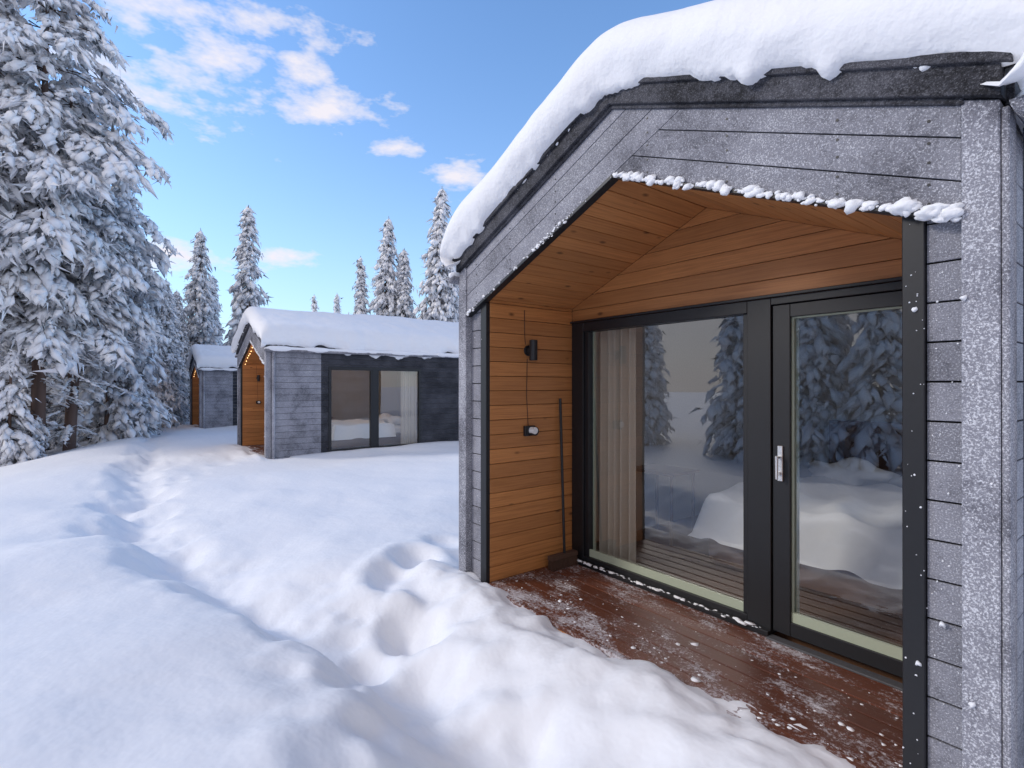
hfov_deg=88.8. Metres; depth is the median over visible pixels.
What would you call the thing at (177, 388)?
snowy spruce tree
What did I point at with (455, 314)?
snowy spruce tree
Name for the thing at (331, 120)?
sky
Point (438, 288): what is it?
snowy spruce tree
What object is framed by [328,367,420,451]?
window frames
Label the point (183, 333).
snowy spruce tree
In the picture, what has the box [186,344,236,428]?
wooden cabin
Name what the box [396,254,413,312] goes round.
snowy spruce tree
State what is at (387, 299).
snowy spruce tree
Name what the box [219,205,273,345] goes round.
snowy spruce tree
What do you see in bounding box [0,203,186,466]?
forest
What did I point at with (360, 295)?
snowy spruce tree
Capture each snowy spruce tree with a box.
[49,155,180,451]
[88,342,169,428]
[143,262,176,427]
[155,279,189,427]
[162,296,189,418]
[173,291,191,414]
[181,228,220,415]
[208,275,225,345]
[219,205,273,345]
[310,294,318,311]
[333,294,341,313]
[348,256,370,313]
[365,216,401,316]
[394,248,416,318]
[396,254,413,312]
[412,188,458,321]
[441,270,458,321]
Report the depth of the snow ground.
3.18 m
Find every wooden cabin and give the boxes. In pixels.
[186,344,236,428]
[231,306,458,458]
[440,0,1023,767]
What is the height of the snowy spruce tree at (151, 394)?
9.881 m
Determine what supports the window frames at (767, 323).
in the wooden cabin at (740, 282)
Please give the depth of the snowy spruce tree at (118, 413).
18.78 m
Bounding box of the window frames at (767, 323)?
[570,276,902,677]
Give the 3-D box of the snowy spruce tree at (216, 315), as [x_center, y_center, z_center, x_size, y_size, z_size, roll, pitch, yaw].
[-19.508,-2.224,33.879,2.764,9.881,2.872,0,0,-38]
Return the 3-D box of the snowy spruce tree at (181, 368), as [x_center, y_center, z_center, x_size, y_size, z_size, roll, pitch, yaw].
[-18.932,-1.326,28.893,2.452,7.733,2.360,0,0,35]
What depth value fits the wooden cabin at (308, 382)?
13.83 m
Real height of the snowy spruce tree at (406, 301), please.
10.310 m
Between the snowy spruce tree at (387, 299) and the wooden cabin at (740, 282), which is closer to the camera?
the wooden cabin at (740, 282)
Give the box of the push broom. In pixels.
[547,398,577,570]
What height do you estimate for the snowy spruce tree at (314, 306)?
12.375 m
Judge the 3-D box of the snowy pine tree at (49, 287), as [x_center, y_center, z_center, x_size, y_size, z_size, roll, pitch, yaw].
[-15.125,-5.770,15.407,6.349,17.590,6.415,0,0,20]
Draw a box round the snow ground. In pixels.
[0,419,855,767]
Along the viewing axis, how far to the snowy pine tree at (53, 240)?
15.12 m
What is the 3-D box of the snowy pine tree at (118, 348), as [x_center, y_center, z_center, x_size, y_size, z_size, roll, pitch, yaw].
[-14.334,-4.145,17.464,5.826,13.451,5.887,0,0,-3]
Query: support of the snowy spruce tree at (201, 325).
on the snow ground
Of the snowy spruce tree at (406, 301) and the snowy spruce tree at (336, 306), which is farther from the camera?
the snowy spruce tree at (336, 306)
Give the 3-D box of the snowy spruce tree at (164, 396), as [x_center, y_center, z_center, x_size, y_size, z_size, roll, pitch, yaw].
[-16.698,-1.580,23.672,2.657,8.377,2.557,0,0,39]
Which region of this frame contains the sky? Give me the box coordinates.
[14,0,712,343]
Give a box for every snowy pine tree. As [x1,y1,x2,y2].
[0,0,116,393]
[0,0,175,453]
[1,58,182,450]
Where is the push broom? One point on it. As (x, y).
(562, 560)

